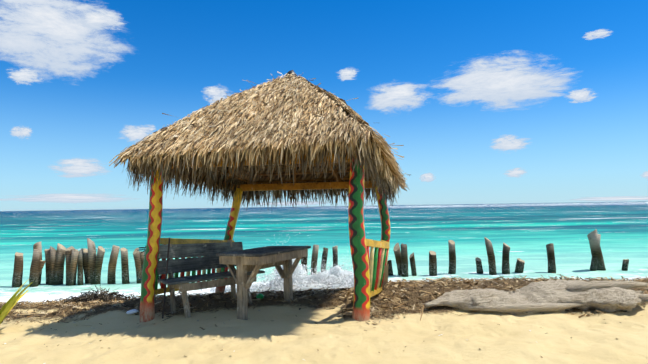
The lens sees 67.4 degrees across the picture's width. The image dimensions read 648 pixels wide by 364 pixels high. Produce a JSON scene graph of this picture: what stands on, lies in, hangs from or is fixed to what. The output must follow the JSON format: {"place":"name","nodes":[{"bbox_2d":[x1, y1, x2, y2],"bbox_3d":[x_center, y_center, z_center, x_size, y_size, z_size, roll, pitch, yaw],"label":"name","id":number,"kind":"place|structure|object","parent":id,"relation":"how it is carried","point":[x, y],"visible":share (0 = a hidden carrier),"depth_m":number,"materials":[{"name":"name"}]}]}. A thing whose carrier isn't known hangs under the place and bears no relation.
{"place":"outdoors","nodes":[
{"label":"outdoors","id":0,"kind":"place"},
{"bbox_2d":[10,126,31,138],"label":"cloud","id":1,"kind":"structure","parent":0,"point":[21,132],"depth_m":5071.84,"materials":[{"name":"white"}]},
{"bbox_2d":[9,68,41,84],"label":"cloud","id":2,"kind":"structure","parent":0,"point":[26,75],"depth_m":5024.91,"materials":[{"name":"white"}]},
{"bbox_2d":[0,194,126,202],"bbox_3d":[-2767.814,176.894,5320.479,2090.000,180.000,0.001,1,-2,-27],"label":"cloud","id":3,"kind":"structure","parent":0,"point":[70,198],"depth_m":5316.23,"materials":[{"name":"white"}]},
{"bbox_2d":[0,0,129,77],"bbox_3d":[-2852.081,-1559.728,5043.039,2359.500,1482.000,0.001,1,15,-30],"label":"cloud","id":4,"kind":"structure","parent":0,"point":[56,37],"depth_m":5067.80,"materials":[{"name":"white"}]},
{"bbox_2d":[48,158,107,177],"bbox_3d":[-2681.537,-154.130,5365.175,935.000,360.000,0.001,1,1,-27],"label":"cloud","id":5,"kind":"structure","parent":0,"point":[77,167],"depth_m":5356.37,"materials":[{"name":"white"}]},
{"bbox_2d":[79,7,124,29],"bbox_3d":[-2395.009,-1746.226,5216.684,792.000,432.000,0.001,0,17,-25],"label":"cloud","id":6,"kind":"structure","parent":0,"point":[97,18],"depth_m":5213.38,"materials":[{"name":"white"}]},
{"bbox_2d":[120,125,154,142],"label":"cloud","id":7,"kind":"structure","parent":0,"point":[132,133],"depth_m":5575.86,"materials":[{"name":"white"}]},
{"bbox_2d":[204,86,226,102],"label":"cloud","id":8,"kind":"structure","parent":0,"point":[214,93],"depth_m":5767.21,"materials":[{"name":"white"}]},
{"bbox_2d":[253,201,324,204],"bbox_3d":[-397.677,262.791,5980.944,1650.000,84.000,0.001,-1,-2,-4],"label":"cloud","id":9,"kind":"structure","parent":0,"point":[299,203],"depth_m":5985.86,"materials":[{"name":"white"}]},
{"bbox_2d":[0,279,647,363],"bbox_3d":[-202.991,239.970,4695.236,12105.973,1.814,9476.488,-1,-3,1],"label":"beach sand","id":10,"kind":"structure","parent":0,"point":[280,334],"depth_m":5.37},
{"bbox_2d":[0,279,32,323],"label":"plant leaves","id":11,"kind":"object","parent":10,"relation":"on","point":[9,305],"visible":1,"depth_m":6.02,"materials":[{"name":"green plant"}]},
{"bbox_2d":[12,252,22,287],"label":"groyne post","id":12,"kind":"object","parent":10,"relation":"on","point":[17,273],"visible":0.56,"depth_m":11.86,"materials":[{"name":"brown wood"}]},
{"bbox_2d":[29,249,41,286],"bbox_3d":[-7.053,2.562,11.951,0.217,1.827,0.382,-2,-3,19],"label":"groyne post","id":13,"kind":"object","parent":10,"relation":"on","point":[34,272],"visible":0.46,"depth_m":11.86,"materials":[{"name":"brown wood"}]},
{"bbox_2d":[33,242,41,284],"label":"groyne post","id":14,"kind":"object","parent":10,"relation":"on","point":[37,246],"visible":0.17,"depth_m":12.14,"materials":[{"name":"brown wood"}]},
{"bbox_2d":[39,260,45,275],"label":"groyne post","id":15,"kind":"object","parent":10,"relation":"on","point":[41,264],"visible":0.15,"depth_m":12.05,"materials":[{"name":"brown wood"}]},
{"bbox_2d":[44,248,49,283],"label":"groyne post","id":16,"kind":"object","parent":10,"relation":"on","point":[47,257],"visible":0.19,"depth_m":12.23,"materials":[{"name":"brown wood"}]},
{"bbox_2d":[48,246,56,284],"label":"groyne post","id":17,"kind":"object","parent":10,"relation":"on","point":[53,252],"visible":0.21,"depth_m":12.13,"materials":[{"name":"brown wood"}]},
{"bbox_2d":[53,243,65,284],"bbox_3d":[-6.643,2.506,12.211,0.246,1.922,0.332,-1,-3,1],"label":"groyne post","id":18,"kind":"object","parent":10,"relation":"on","point":[59,269],"visible":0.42,"depth_m":12.15,"materials":[{"name":"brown wood"}]},
{"bbox_2d":[65,246,73,285],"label":"groyne post","id":19,"kind":"object","parent":10,"relation":"on","point":[68,252],"visible":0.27,"depth_m":12.09,"materials":[{"name":"brown wood"}]},
{"bbox_2d":[68,248,78,285],"bbox_3d":[-6.196,2.540,12.027,0.244,1.811,0.198,0,-3,-20],"label":"groyne post","id":20,"kind":"object","parent":10,"relation":"on","point":[73,269],"visible":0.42,"depth_m":11.99,"materials":[{"name":"brown wood"}]},
{"bbox_2d":[77,248,82,284],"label":"groyne post","id":21,"kind":"object","parent":10,"relation":"on","point":[80,270],"visible":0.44,"depth_m":12.01,"materials":[{"name":"brown wood"}]},
{"bbox_2d":[83,248,89,283],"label":"groyne post","id":22,"kind":"object","parent":10,"relation":"on","point":[86,269],"visible":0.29,"depth_m":12.23,"materials":[{"name":"brown wood"}]},
{"bbox_2d":[87,238,95,284],"bbox_3d":[-5.774,2.422,12.138,0.295,2.034,0.223,-3,-4,38],"label":"groyne post","id":23,"kind":"object","parent":10,"relation":"on","point":[91,251],"visible":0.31,"depth_m":12.11,"materials":[{"name":"brown wood"}]},
{"bbox_2d":[93,246,104,284],"bbox_3d":[-5.611,2.523,12.109,0.289,1.848,0.197,-1,-3,1],"label":"groyne post","id":24,"kind":"object","parent":10,"relation":"on","point":[99,263],"visible":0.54,"depth_m":12.08,"materials":[{"name":"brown wood"}]},
{"bbox_2d":[107,245,119,283],"bbox_3d":[-5.261,2.524,12.231,0.346,1.866,0.213,1,-4,-37],"label":"groyne post","id":25,"kind":"object","parent":10,"relation":"on","point":[111,277],"visible":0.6,"depth_m":12.16,"materials":[{"name":"brown wood"}]},
{"bbox_2d":[120,248,129,283],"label":"groyne post","id":26,"kind":"object","parent":10,"relation":"on","point":[124,266],"visible":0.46,"depth_m":12.08,"materials":[{"name":"brown wood"}]},
{"bbox_2d":[126,309,137,313],"bbox_3d":[-2.725,1.848,6.914,0.171,0.070,0.108,-1,-3,1],"label":"plastic scrap","id":27,"kind":"object","parent":10,"relation":"on","point":[132,311],"visible":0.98,"depth_m":6.88,"materials":[{"name":"white"}]},
{"bbox_2d":[133,248,141,283],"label":"groyne post","id":28,"kind":"object","parent":10,"relation":"on","point":[136,256],"visible":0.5,"depth_m":12.15,"materials":[{"name":"brown wood"}]},
{"bbox_2d":[139,251,143,266],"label":"groyne post","id":29,"kind":"object","parent":10,"relation":"on","point":[141,257],"visible":0.08,"depth_m":12.39,"materials":[{"name":"brown wood"}]},
{"bbox_2d":[157,240,264,317],"bbox_3d":[-1.616,1.490,7.044,1.550,1.220,0.730,2,-4,-43],"label":"bench","id":30,"kind":"object","parent":10,"relation":"on","point":[208,260],"visible":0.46,"depth_m":6.97,"materials":[{"name":"grey wood"}]},
{"bbox_2d":[210,283,269,291],"bbox_3d":[-1.811,2.364,10.752,1.518,0.283,0.740,-1,-3,1],"label":"wave splash","id":31,"kind":"object","parent":10,"relation":"on","point":[259,284],"visible":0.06,"depth_m":10.63,"materials":[{"name":"liquid"}]},
{"bbox_2d":[109,70,410,321],"bbox_3d":[-0.569,0.311,7.927,3.796,4.428,4.745,-1,-8,12],"label":"thatched hut","id":32,"kind":"object","parent":10,"relation":"on","point":[290,132],"visible":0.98,"depth_m":6.42,"materials":[{"name":"brown plant"}]},
{"bbox_2d":[216,246,310,319],"bbox_3d":[-0.796,1.499,6.774,0.714,1.113,1.318,-4,-4,28],"label":"trestle table","id":33,"kind":"object","parent":10,"relation":"on","point":[253,260],"visible":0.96,"depth_m":6.38,"materials":[{"name":"grey wood"}]},
{"bbox_2d":[225,283,353,291],"bbox_3d":[-0.093,2.330,10.678,4.752,0.293,1.033,-1,-3,1],"label":"foam","id":34,"kind":"object","parent":10,"relation":"on","point":[311,287],"visible":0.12,"depth_m":10.41,"materials":[{"name":"liquid"}]},
{"bbox_2d":[274,259,306,284],"bbox_3d":[-0.751,2.013,10.867,0.785,0.965,0.643,0,-3,-12],"label":"wave splash","id":35,"kind":"object","parent":10,"relation":"on","point":[299,269],"visible":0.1,"depth_m":10.72,"materials":[{"name":"liquid"}]},
{"bbox_2d":[301,245,307,274],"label":"groyne post","id":36,"kind":"object","parent":10,"relation":"on","point":[304,261],"visible":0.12,"depth_m":12.06,"materials":[{"name":"brown wood"}]},
{"bbox_2d":[260,272,351,287],"bbox_3d":[-0.221,2.238,10.929,2.746,0.506,0.755,-1,-3,1],"label":"wave splash","id":37,"kind":"object","parent":10,"relation":"on","point":[314,277],"visible":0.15,"depth_m":10.72,"materials":[{"name":"liquid"}]},
{"bbox_2d":[311,245,318,273],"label":"groyne post","id":38,"kind":"object","parent":10,"relation":"on","point":[314,259],"visible":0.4,"depth_m":12.21,"materials":[{"name":"brown wood"}]},
{"bbox_2d":[0,272,647,363],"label":"dried seaweed","id":39,"kind":"object","parent":10,"relation":"on","point":[216,294],"visible":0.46,"depth_m":7.40,"materials":[{"name":"brown plant"}]},
{"bbox_2d":[38,284,139,303],"bbox_3d":[-4.371,2.167,9.190,2.891,0.415,1.373,-1,-3,1],"label":"seaweed tangle","id":40,"kind":"object","parent":39,"relation":"on","point":[96,295],"visible":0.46,"depth_m":9.12,"materials":[{"name":"plant"}]},
{"bbox_2d":[256,294,263,298],"bbox_3d":[-0.987,1.766,7.489,0.114,0.096,0.120,-1,-3,1],"label":"green float ball","id":41,"kind":"object","parent":39,"relation":"on","point":[260,296],"visible":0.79,"depth_m":7.45,"materials":[{"name":"green plastic"}]},
{"bbox_2d":[423,279,647,314],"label":"driftwood log","id":42,"kind":"object","parent":39,"relation":"on","point":[554,295],"visible":0.92,"depth_m":6.09,"materials":[{"name":"grey wood"}]},
{"bbox_2d":[321,247,327,271],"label":"groyne post","id":43,"kind":"object","parent":10,"relation":"on","point":[324,258],"visible":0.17,"depth_m":12.13,"materials":[{"name":"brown wood"}]},
{"bbox_2d":[332,246,337,266],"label":"groyne post","id":44,"kind":"object","parent":10,"relation":"on","point":[335,253],"visible":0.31,"depth_m":11.98,"materials":[{"name":"brown wood"}]},
{"bbox_2d":[318,265,353,286],"bbox_3d":[0.271,2.165,10.947,1.001,0.640,0.675,-1,-3,1],"label":"wave splash","id":45,"kind":"object","parent":10,"relation":"on","point":[343,272],"visible":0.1,"depth_m":10.80,"materials":[{"name":"liquid"}]},
{"bbox_2d":[382,264,388,287],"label":"post","id":46,"kind":"object","parent":10,"relation":"on","point":[385,281],"visible":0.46,"depth_m":7.39,"materials":[{"name":"wood"}]},
{"bbox_2d":[387,260,392,275],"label":"groyne post","id":47,"kind":"object","parent":10,"relation":"on","point":[390,271],"visible":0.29,"depth_m":12.76,"materials":[{"name":"brown wood"}]},
{"bbox_2d":[393,243,401,275],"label":"groyne post","id":48,"kind":"object","parent":10,"relation":"on","point":[397,251],"visible":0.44,"depth_m":12.73,"materials":[{"name":"brown wood"}]},
{"bbox_2d":[401,243,407,276],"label":"groyne post","id":49,"kind":"object","parent":10,"relation":"on","point":[404,261],"visible":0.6,"depth_m":12.55,"materials":[{"name":"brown wood"}]},
{"bbox_2d":[409,252,416,275],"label":"groyne post","id":50,"kind":"object","parent":10,"relation":"on","point":[412,264],"visible":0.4,"depth_m":12.67,"materials":[{"name":"brown wood"}]},
{"bbox_2d":[429,251,436,275],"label":"groyne post","id":51,"kind":"object","parent":10,"relation":"on","point":[432,264],"visible":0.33,"depth_m":12.58,"materials":[{"name":"brown wood"}]},
{"bbox_2d":[448,240,455,273],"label":"groyne post","id":52,"kind":"object","parent":10,"relation":"on","point":[452,258],"visible":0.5,"depth_m":12.79,"materials":[{"name":"brown wood"}]},
{"bbox_2d":[475,257,482,273],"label":"groyne post","id":53,"kind":"object","parent":10,"relation":"on","point":[479,269],"visible":0.31,"depth_m":12.77,"materials":[{"name":"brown wood"}]},
{"bbox_2d":[484,237,496,274],"bbox_3d":[4.369,2.387,12.738,0.219,1.881,0.305,1,-3,-35],"label":"groyne post","id":54,"kind":"object","parent":10,"relation":"on","point":[491,258],"visible":0.5,"depth_m":12.68,"materials":[{"name":"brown wood"}]},
{"bbox_2d":[502,243,509,273],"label":"groyne post","id":55,"kind":"object","parent":10,"relation":"on","point":[505,260],"visible":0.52,"depth_m":12.73,"materials":[{"name":"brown wood"}]},
{"bbox_2d":[515,258,524,272],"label":"groyne post","id":56,"kind":"object","parent":10,"relation":"on","point":[519,267],"visible":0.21,"depth_m":12.82,"materials":[{"name":"brown wood"}]},
{"bbox_2d":[546,243,555,272],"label":"groyne post","id":57,"kind":"object","parent":10,"relation":"on","point":[551,258],"visible":0.48,"depth_m":12.76,"materials":[{"name":"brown wood"}]},
{"bbox_2d":[590,234,600,270],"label":"groyne post","id":58,"kind":"object","parent":10,"relation":"on","point":[594,263],"visible":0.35,"depth_m":12.97,"materials":[{"name":"brown wood"}]},
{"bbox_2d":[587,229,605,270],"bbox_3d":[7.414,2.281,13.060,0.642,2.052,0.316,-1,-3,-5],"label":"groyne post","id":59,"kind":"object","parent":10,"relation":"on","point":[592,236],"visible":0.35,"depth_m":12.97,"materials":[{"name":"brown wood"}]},
{"bbox_2d":[622,259,628,270],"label":"groyne post","id":60,"kind":"object","parent":10,"relation":"on","point":[625,263],"visible":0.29,"depth_m":13.00,"materials":[{"name":"brown wood"}]},
{"bbox_2d":[0,202,647,303],"bbox_3d":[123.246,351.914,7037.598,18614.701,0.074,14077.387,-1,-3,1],"label":"sea water","id":61,"kind":"structure","parent":0,"point":[527,233],"depth_m":32.10,"materials":[{"name":"teal liquid"}]},
{"bbox_2d":[138,234,465,292],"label":"wave splash droplets","id":62,"kind":"object","parent":61,"relation":"on","point":[273,286],"visible":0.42,"depth_m":10.58},
{"bbox_2d":[0,0,647,210],"label":"sky","id":63,"kind":"structure","parent":0,"point":[597,147],"materials":[{"name":"blue"}]},
{"bbox_2d":[337,68,357,80],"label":"cloud","id":64,"kind":"structure","parent":0,"point":[347,74],"depth_m":5850.94,"materials":[{"name":"white"}]},
{"bbox_2d":[370,83,428,110],"bbox_3d":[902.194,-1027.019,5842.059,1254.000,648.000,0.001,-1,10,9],"label":"cloud","id":65,"kind":"structure","parent":0,"point":[401,96],"depth_m":5845.31,"materials":[{"name":"white"}]},
{"bbox_2d":[419,173,433,181],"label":"cloud","id":66,"kind":"structure","parent":0,"point":[427,177],"depth_m":5868.19,"materials":[{"name":"white"}]},
{"bbox_2d":[432,51,573,109],"bbox_3d":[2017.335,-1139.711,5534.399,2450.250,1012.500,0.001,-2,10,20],"label":"cloud","id":67,"kind":"structure","parent":0,"point":[496,83],"depth_m":5528.21,"materials":[{"name":"white"}]},
{"bbox_2d":[490,135,528,150],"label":"cloud","id":68,"kind":"structure","parent":0,"point":[508,142],"depth_m":5591.98,"materials":[{"name":"white"}]},
{"bbox_2d":[505,168,526,176],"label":"cloud","id":69,"kind":"structure","parent":0,"point":[516,172],"depth_m":5580.93,"materials":[{"name":"white"}]},
{"bbox_2d":[566,88,595,102],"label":"cloud","id":70,"kind":"structure","parent":0,"point":[577,96],"depth_m":5241.62,"materials":[{"name":"white"}]},
{"bbox_2d":[583,29,611,39],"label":"cloud","id":71,"kind":"structure","parent":0,"point":[599,33],"depth_m":5054.58,"materials":[{"name":"white"}]},
{"bbox_2d":[573,196,647,201],"bbox_3d":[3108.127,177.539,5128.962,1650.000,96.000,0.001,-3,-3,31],"label":"cloud","id":72,"kind":"structure","parent":0,"point":[621,198],"depth_m":5133.39,"materials":[{"name":"white"}]}
]}

